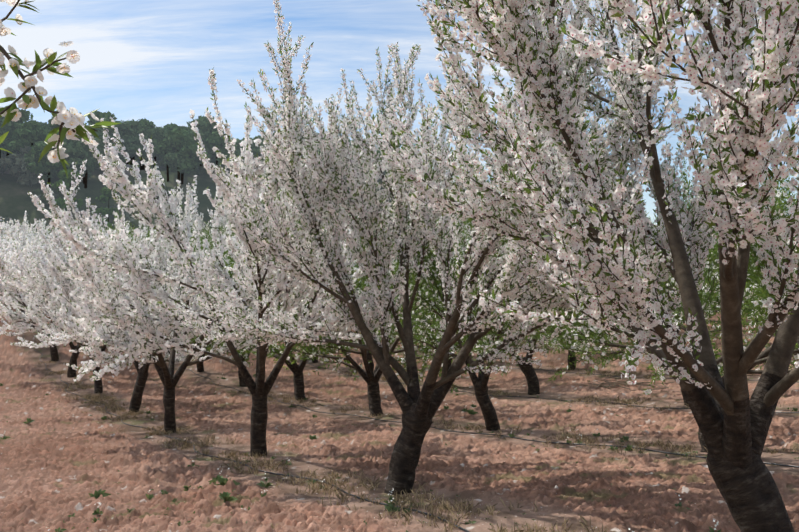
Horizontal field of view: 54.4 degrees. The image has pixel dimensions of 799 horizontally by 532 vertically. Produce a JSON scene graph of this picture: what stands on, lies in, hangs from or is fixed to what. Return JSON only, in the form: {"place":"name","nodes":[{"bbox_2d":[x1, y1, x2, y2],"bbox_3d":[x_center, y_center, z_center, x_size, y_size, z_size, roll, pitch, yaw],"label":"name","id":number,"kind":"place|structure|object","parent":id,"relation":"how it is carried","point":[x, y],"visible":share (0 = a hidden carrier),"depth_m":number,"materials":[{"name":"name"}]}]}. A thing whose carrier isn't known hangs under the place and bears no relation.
{"place":"outdoors","nodes":[
{"label":"outdoors","id":0,"kind":"place"},
{"bbox_2d":[0,0,120,177],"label":"sprays","id":1,"kind":"object","parent":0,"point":[66,121],"visible":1,"depth_m":2.15,"materials":[{"name":"white plant"}]},
{"bbox_2d":[0,169,439,236],"bbox_3d":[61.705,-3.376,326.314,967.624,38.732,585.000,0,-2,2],"label":"hill","id":2,"kind":"structure","parent":0,"point":[16,202],"depth_m":90.56,"materials":[{"name":"green plant"}]},
{"bbox_2d":[0,135,20,157],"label":"tree","id":3,"kind":"object","parent":2,"relation":"on","point":[4,143],"visible":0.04,"depth_m":96.29,"materials":[{"name":"green plant"}]},
{"bbox_2d":[0,116,21,147],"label":"tree","id":4,"kind":"object","parent":2,"relation":"on","point":[11,126],"visible":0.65,"depth_m":95.30,"materials":[{"name":"green plant"}]},
{"bbox_2d":[0,217,21,225],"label":"tree","id":5,"kind":"object","parent":2,"relation":"on","point":[6,219],"visible":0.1,"depth_m":82.03,"materials":[{"name":"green plant"}]},
{"bbox_2d":[0,153,22,177],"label":"tree","id":6,"kind":"object","parent":2,"relation":"on","point":[7,162],"visible":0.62,"depth_m":89.57,"materials":[{"name":"green plant"}]},
{"bbox_2d":[5,107,32,155],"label":"pine","id":7,"kind":"object","parent":2,"relation":"on","point":[24,117],"visible":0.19,"depth_m":98.81,"materials":[{"name":"green plant"}]},
{"bbox_2d":[2,120,47,153],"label":"pine","id":8,"kind":"object","parent":2,"relation":"on","point":[28,134],"visible":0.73,"depth_m":91.67,"materials":[{"name":"green plant"}]},
{"bbox_2d":[14,158,45,186],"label":"tree","id":9,"kind":"object","parent":2,"relation":"on","point":[27,177],"visible":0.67,"depth_m":88.82,"materials":[{"name":"green plant"}]},
{"bbox_2d":[23,141,56,186],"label":"pine","id":10,"kind":"object","parent":2,"relation":"on","point":[29,157],"visible":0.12,"depth_m":89.31,"materials":[{"name":"green plant"}]},
{"bbox_2d":[37,121,48,125],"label":"tree","id":11,"kind":"object","parent":2,"relation":"on","point":[43,123],"depth_m":106.30,"materials":[{"name":"green plant"}]},
{"bbox_2d":[37,193,57,204],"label":"tree","id":12,"kind":"object","parent":2,"relation":"on","point":[39,197],"visible":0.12,"depth_m":87.37,"materials":[{"name":"green plant"}]},
{"bbox_2d":[25,143,71,188],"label":"pine","id":13,"kind":"object","parent":2,"relation":"on","point":[43,168],"visible":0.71,"depth_m":88.26,"materials":[{"name":"green plant"}]},
{"bbox_2d":[32,181,72,204],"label":"tree","id":14,"kind":"object","parent":2,"relation":"on","point":[38,191],"visible":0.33,"depth_m":86.81,"materials":[{"name":"green plant"}]},
{"bbox_2d":[38,110,71,141],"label":"pine","id":15,"kind":"object","parent":2,"relation":"on","point":[46,130],"visible":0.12,"depth_m":92.71,"materials":[{"name":"green plant"}]},
{"bbox_2d":[46,136,77,157],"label":"tree","id":16,"kind":"object","parent":2,"relation":"on","point":[66,140],"visible":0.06,"depth_m":90.97,"materials":[{"name":"green plant"}]},
{"bbox_2d":[48,169,83,223],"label":"tree","id":17,"kind":"object","parent":2,"relation":"on","point":[60,201],"visible":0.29,"depth_m":80.86,"materials":[{"name":"green plant"}]},
{"bbox_2d":[51,142,82,175],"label":"pine","id":18,"kind":"object","parent":2,"relation":"on","point":[65,145],"visible":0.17,"depth_m":89.94,"materials":[{"name":"green plant"}]},
{"bbox_2d":[67,134,104,183],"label":"pine","id":19,"kind":"object","parent":2,"relation":"on","point":[80,145],"visible":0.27,"depth_m":91.05,"materials":[{"name":"green plant"}]},
{"bbox_2d":[66,144,106,188],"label":"pine","id":20,"kind":"object","parent":2,"relation":"on","point":[90,166],"visible":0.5,"depth_m":90.64,"materials":[{"name":"green plant"}]},
{"bbox_2d":[87,110,116,144],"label":"pine","id":21,"kind":"object","parent":2,"relation":"on","point":[99,115],"visible":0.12,"depth_m":97.88,"materials":[{"name":"green plant"}]},
{"bbox_2d":[95,187,117,229],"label":"tree","id":22,"kind":"object","parent":2,"relation":"on","point":[105,196],"visible":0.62,"depth_m":84.18,"materials":[{"name":"green plant"}]},
{"bbox_2d":[98,164,132,174],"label":"tree","id":23,"kind":"object","parent":2,"relation":"on","point":[126,172],"visible":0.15,"depth_m":96.89,"materials":[{"name":"green plant"}]},
{"bbox_2d":[103,204,134,228],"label":"tree","id":24,"kind":"object","parent":2,"relation":"on","point":[112,218],"visible":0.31,"depth_m":86.72,"materials":[{"name":"green plant"}]},
{"bbox_2d":[109,130,129,154],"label":"tree","id":25,"kind":"object","parent":2,"relation":"on","point":[125,142],"visible":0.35,"depth_m":99.78,"materials":[{"name":"green plant"}]},
{"bbox_2d":[119,128,144,164],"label":"tree","id":26,"kind":"object","parent":2,"relation":"on","point":[131,136],"visible":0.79,"depth_m":100.93,"materials":[{"name":"green plant"}]},
{"bbox_2d":[114,120,152,161],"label":"pine","id":27,"kind":"object","parent":2,"relation":"on","point":[123,127],"visible":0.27,"depth_m":101.54,"materials":[{"name":"green plant"}]},
{"bbox_2d":[130,126,157,169],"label":"pine","id":28,"kind":"object","parent":2,"relation":"on","point":[140,129],"visible":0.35,"depth_m":102.36,"materials":[{"name":"green plant"}]},
{"bbox_2d":[135,119,155,169],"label":"pine","id":29,"kind":"object","parent":2,"relation":"on","point":[149,124],"visible":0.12,"depth_m":105.30,"materials":[{"name":"green plant"}]},
{"bbox_2d":[140,126,167,167],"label":"pine","id":30,"kind":"object","parent":2,"relation":"on","point":[160,135],"visible":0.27,"depth_m":101.86,"materials":[{"name":"green plant"}]},
{"bbox_2d":[156,157,162,168],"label":"tree","id":31,"kind":"object","parent":2,"relation":"on","point":[158,161],"visible":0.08,"depth_m":106.56,"materials":[{"name":"green plant"}]},
{"bbox_2d":[139,188,183,226],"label":"almond tree","id":32,"kind":"object","parent":2,"relation":"on","point":[177,197],"visible":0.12,"depth_m":88.34,"materials":[{"name":"white plant"}]},
{"bbox_2d":[148,123,177,159],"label":"pine","id":33,"kind":"object","parent":2,"relation":"on","point":[169,127],"visible":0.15,"depth_m":102.52,"materials":[{"name":"green plant"}]},
{"bbox_2d":[154,184,174,197],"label":"tree","id":34,"kind":"object","parent":2,"relation":"on","point":[166,188],"visible":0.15,"depth_m":92.02,"materials":[{"name":"green plant"}]},
{"bbox_2d":[153,139,176,181],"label":"pine","id":35,"kind":"object","parent":2,"relation":"on","point":[160,150],"visible":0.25,"depth_m":95.72,"materials":[{"name":"green plant"}]},
{"bbox_2d":[164,134,199,183],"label":"pine","id":36,"kind":"object","parent":2,"relation":"on","point":[171,159],"visible":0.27,"depth_m":94.37,"materials":[{"name":"green plant"}]},
{"bbox_2d":[162,127,210,187],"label":"pine","id":37,"kind":"object","parent":2,"relation":"on","point":[186,148],"visible":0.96,"depth_m":94.12,"materials":[{"name":"green plant"}]},
{"bbox_2d":[186,115,205,165],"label":"tree","id":38,"kind":"object","parent":2,"relation":"on","point":[199,117],"depth_m":103.53,"materials":[{"name":"green plant"}]},
{"bbox_2d":[187,128,211,169],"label":"pine","id":39,"kind":"object","parent":2,"relation":"on","point":[202,135],"visible":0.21,"depth_m":99.97,"materials":[{"name":"green plant"}]},
{"bbox_2d":[194,116,217,159],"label":"pine","id":40,"kind":"object","parent":2,"relation":"on","point":[204,125],"visible":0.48,"depth_m":102.21,"materials":[{"name":"green plant"}]},
{"bbox_2d":[192,164,220,174],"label":"tree","id":41,"kind":"object","parent":2,"relation":"on","point":[202,170],"visible":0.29,"depth_m":98.79,"materials":[{"name":"green plant"}]},
{"bbox_2d":[192,210,232,235],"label":"almond tree","id":42,"kind":"object","parent":2,"relation":"on","point":[201,221],"visible":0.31,"depth_m":85.61,"materials":[{"name":"white plant"}]},
{"bbox_2d":[203,131,239,165],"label":"pine","id":43,"kind":"object","parent":2,"relation":"on","point":[214,139],"visible":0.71,"depth_m":99.81,"materials":[{"name":"green plant"}]},
{"bbox_2d":[230,137,253,174],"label":"tree","id":44,"kind":"object","parent":2,"relation":"on","point":[237,142],"visible":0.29,"depth_m":103.63,"materials":[{"name":"green plant"}]},
{"bbox_2d":[251,135,264,158],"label":"tree","id":45,"kind":"object","parent":2,"relation":"on","point":[253,146],"visible":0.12,"depth_m":104.63,"materials":[{"name":"green plant"}]},
{"bbox_2d":[253,135,273,155],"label":"tree","id":46,"kind":"object","parent":2,"relation":"on","point":[257,151],"visible":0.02,"depth_m":104.01,"materials":[{"name":"green plant"}]},
{"bbox_2d":[302,131,324,163],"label":"tree","id":47,"kind":"object","parent":2,"relation":"on","point":[318,148],"visible":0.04,"depth_m":101.44,"materials":[{"name":"green plant"}]},
{"bbox_2d":[368,171,386,186],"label":"tree","id":48,"kind":"object","parent":2,"relation":"on","point":[379,179],"visible":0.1,"depth_m":103.63,"materials":[{"name":"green plant"}]},
{"bbox_2d":[369,133,400,171],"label":"pine","id":49,"kind":"object","parent":2,"relation":"on","point":[379,152],"visible":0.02,"depth_m":105.56,"materials":[{"name":"green plant"}]},
{"bbox_2d":[0,293,798,531],"bbox_3d":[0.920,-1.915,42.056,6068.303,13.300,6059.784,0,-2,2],"label":"ground","id":50,"kind":"structure","parent":0,"point":[49,481],"depth_m":11.93,"materials":[{"name":"soil"}]},
{"bbox_2d":[4,218,30,232],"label":"almond tree","id":51,"kind":"object","parent":50,"relation":"on","point":[16,227],"visible":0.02,"depth_m":58.37,"materials":[{"name":"white plant"}]},
{"bbox_2d":[0,211,45,256],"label":"almond tree","id":52,"kind":"object","parent":50,"relation":"on","point":[22,227],"visible":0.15,"depth_m":46.15,"materials":[{"name":"white plant"}]},
{"bbox_2d":[0,217,58,253],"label":"almond tree","id":53,"kind":"object","parent":50,"relation":"on","point":[42,223],"visible":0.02,"depth_m":51.46,"materials":[{"name":"white plant"}]},
{"bbox_2d":[0,225,72,313],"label":"almond tree","id":54,"kind":"object","parent":50,"relation":"on","point":[30,236],"visible":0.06,"depth_m":44.98,"materials":[{"name":"white plant"}]},
{"bbox_2d":[0,225,74,327],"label":"almond tree","id":55,"kind":"object","parent":50,"relation":"on","point":[29,241],"visible":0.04,"depth_m":39.19,"materials":[{"name":"white plant"}]},
{"bbox_2d":[0,230,80,342],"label":"almond tree","id":56,"kind":"object","parent":50,"relation":"on","point":[25,248],"visible":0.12,"depth_m":34.45,"materials":[{"name":"white plant"}]},
{"bbox_2d":[0,235,84,360],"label":"almond tree","id":57,"kind":"object","parent":50,"relation":"on","point":[18,299],"visible":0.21,"depth_m":30.67,"materials":[{"name":"white plant"}]},
{"bbox_2d":[0,238,132,377],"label":"almond tree","id":58,"kind":"object","parent":50,"relation":"on","point":[10,316],"visible":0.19,"depth_m":27.07,"materials":[{"name":"white plant"}]},
{"bbox_2d":[15,201,175,393],"bbox_3d":[-9.452,1.228,24.340,5.211,6.019,5.831,0,-2,2],"label":"almond tree","id":59,"kind":"object","parent":50,"relation":"on","point":[66,286],"visible":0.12,"depth_m":22.79,"materials":[{"name":"white plant"}]},
{"bbox_2d":[66,211,131,239],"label":"almond tree","id":60,"kind":"object","parent":50,"relation":"on","point":[71,228],"visible":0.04,"depth_m":48.69,"materials":[{"name":"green plant"}]},
{"bbox_2d":[10,213,230,412],"bbox_3d":[-6.755,1.233,20.180,5.476,5.659,5.973,0,-2,2],"label":"almond tree","id":61,"kind":"object","parent":50,"relation":"on","point":[138,390],"visible":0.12,"depth_m":19.89,"materials":[{"name":"white plant"}]},
{"bbox_2d":[127,224,150,237],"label":"almond tree","id":62,"kind":"object","parent":50,"relation":"on","point":[134,229],"depth_m":58.71,"materials":[{"name":"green plant"}]},
{"bbox_2d":[27,159,276,432],"bbox_3d":[-4.968,0.686,16.036,6.042,6.112,6.204,-2,-3,38],"label":"almond tree","id":63,"kind":"object","parent":50,"relation":"on","point":[169,378],"visible":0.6,"depth_m":15.52,"materials":[{"name":"white plant"}]},
{"bbox_2d":[129,223,192,242],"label":"almond tree","id":64,"kind":"object","parent":50,"relation":"on","point":[133,233],"visible":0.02,"depth_m":53.02,"materials":[{"name":"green plant"}]},
{"bbox_2d":[190,221,212,247],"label":"almond tree","id":65,"kind":"object","parent":50,"relation":"on","point":[203,229],"visible":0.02,"depth_m":72.91,"materials":[{"name":"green plant"}]},
{"bbox_2d":[191,227,217,249],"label":"almond tree","id":66,"kind":"object","parent":50,"relation":"on","point":[206,237],"visible":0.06,"depth_m":54.68,"materials":[{"name":"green plant"}]},
{"bbox_2d":[182,259,252,371],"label":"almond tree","id":67,"kind":"object","parent":50,"relation":"on","point":[200,366],"depth_m":29.33,"materials":[{"name":"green plant"}]},
{"bbox_2d":[32,67,412,456],"bbox_3d":[-2.631,0.256,12.145,5.583,6.159,5.276,2,-3,-36],"label":"almond tree","id":68,"kind":"object","parent":50,"relation":"on","point":[291,290],"visible":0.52,"depth_m":11.98,"materials":[{"name":"white plant"}]},
{"bbox_2d":[206,239,252,262],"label":"almond tree","id":69,"kind":"object","parent":50,"relation":"on","point":[223,248],"depth_m":37.59,"materials":[{"name":"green plant"}]},
{"bbox_2d":[169,240,321,386],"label":"almond tree","id":70,"kind":"object","parent":50,"relation":"on","point":[244,356],"visible":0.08,"depth_m":25.57,"materials":[{"name":"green plant"}]},
{"bbox_2d":[192,238,399,400],"bbox_3d":[-3.025,1.160,21.527,5.913,5.785,4.948,1,-3,-27],"label":"almond tree","id":71,"kind":"object","parent":50,"relation":"on","point":[298,376],"visible":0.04,"depth_m":21.95,"materials":[{"name":"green plant"}]},
{"bbox_2d":[284,271,353,362],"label":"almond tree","id":72,"kind":"object","parent":50,"relation":"on","point":[314,361],"depth_m":31.53,"materials":[{"name":"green plant"}]},
{"bbox_2d":[234,209,497,415],"bbox_3d":[-0.730,0.911,17.619,5.749,5.625,4.811,1,-3,-29],"label":"almond tree","id":73,"kind":"object","parent":50,"relation":"on","point":[370,378],"visible":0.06,"depth_m":17.98,"materials":[{"name":"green plant"}]},
{"bbox_2d":[293,265,442,372],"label":"almond tree","id":74,"kind":"object","parent":50,"relation":"on","point":[369,358],"visible":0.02,"depth_m":27.74,"materials":[{"name":"white plant"}]},
{"bbox_2d":[0,360,798,531],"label":"weeds","id":75,"kind":"object","parent":50,"relation":"on","point":[225,496],"visible":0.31,"depth_m":9.52,"materials":[{"name":"green plant"}]},
{"bbox_2d":[1,303,798,531],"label":"hoses","id":76,"kind":"object","parent":50,"relation":"on","point":[459,527],"visible":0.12,"depth_m":13.67,"materials":[{"name":"grey"}]},
{"bbox_2d":[37,359,798,531],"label":"grass","id":77,"kind":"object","parent":50,"relation":"on","point":[446,505],"visible":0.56,"depth_m":11.43,"materials":[{"name":"beige plant"}]},
{"bbox_2d":[158,0,715,494],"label":"almond tree","id":78,"kind":"object","parent":50,"relation":"on","point":[326,188],"visible":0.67,"depth_m":8.98,"materials":[{"name":"white plant"}]},
{"bbox_2d":[352,220,524,385],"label":"almond tree","id":79,"kind":"object","parent":50,"relation":"on","point":[449,360],"visible":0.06,"depth_m":23.39,"materials":[{"name":"white plant"}]},
{"bbox_2d":[448,220,473,240],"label":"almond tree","id":80,"kind":"object","parent":50,"relation":"on","point":[463,228],"depth_m":58.54,"materials":[{"name":"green plant"}]},
{"bbox_2d":[401,233,578,362],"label":"almond tree","id":81,"kind":"object","parent":50,"relation":"on","point":[473,317],"depth_m":28.20,"materials":[{"name":"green plant"}]},
{"bbox_2d":[377,163,611,430],"bbox_3d":[1.462,0.578,14.313,3.666,5.520,5.582,1,-3,-28],"label":"almond tree","id":82,"kind":"object","parent":50,"relation":"on","point":[480,382],"visible":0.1,"depth_m":14.67,"materials":[{"name":"white plant"}]},
{"bbox_2d":[413,223,581,394],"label":"almond tree","id":83,"kind":"object","parent":50,"relation":"on","point":[528,371],"visible":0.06,"depth_m":20.43,"materials":[{"name":"white plant"}]},
{"bbox_2d":[361,0,798,531],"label":"almond tree","id":84,"kind":"object","parent":50,"relation":"on","point":[733,421],"visible":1,"depth_m":4.58,"materials":[{"name":"white plant"}]},
{"bbox_2d":[527,242,644,369],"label":"almond tree","id":85,"kind":"object","parent":50,"relation":"on","point":[572,359],"visible":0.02,"depth_m":25.54,"materials":[{"name":"green plant"}]},
{"bbox_2d":[456,85,798,452],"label":"almond tree","id":86,"kind":"object","parent":50,"relation":"on","point":[762,357],"visible":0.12,"depth_m":11.08,"materials":[{"name":"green plant"}]},
{"bbox_2d":[530,167,762,405],"bbox_3d":[5.806,0.697,16.511,4.892,4.935,5.992,-2,-3,42],"label":"almond tree","id":87,"kind":"object","parent":50,"relation":"on","point":[712,256],"visible":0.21,"depth_m":15.22,"materials":[{"name":"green plant"}]},
{"bbox_2d":[629,232,681,332],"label":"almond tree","id":88,"kind":"object","parent":50,"relation":"on","point":[669,297],"visible":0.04,"depth_m":32.78,"materials":[{"name":"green plant"}]},
{"bbox_2d":[567,225,798,361],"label":"almond tree","id":89,"kind":"object","parent":50,"relation":"on","point":[712,323],"visible":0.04,"depth_m":20.94,"materials":[{"name":"green plant"}]},
{"bbox_2d":[635,240,746,325],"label":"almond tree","id":90,"kind":"object","parent":50,"relation":"on","point":[661,292],"depth_m":27.43,"materials":[{"name":"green plant"}]},
{"bbox_2d":[698,165,796,347],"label":"almond tree","id":91,"kind":"object","parent":50,"relation":"on","point":[758,267],"visible":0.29,"depth_m":13.66,"materials":[{"name":"green plant"}]},
{"bbox_2d":[717,163,798,341],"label":"almond tree","id":92,"kind":"object","parent":50,"relation":"on","point":[782,210],"visible":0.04,"depth_m":17.74,"materials":[{"name":"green plant"}]},
{"bbox_2d":[741,216,798,355],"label":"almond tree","id":93,"kind":"object","parent":50,"relation":"on","point":[797,341],"visible":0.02,"depth_m":23.43,"materials":[{"name":"green plant"}]},
{"bbox_2d":[0,0,798,223],"label":"sky","id":94,"kind":"structure","parent":0,"point":[151,60],"materials":[{"name":"blue"}]}
]}

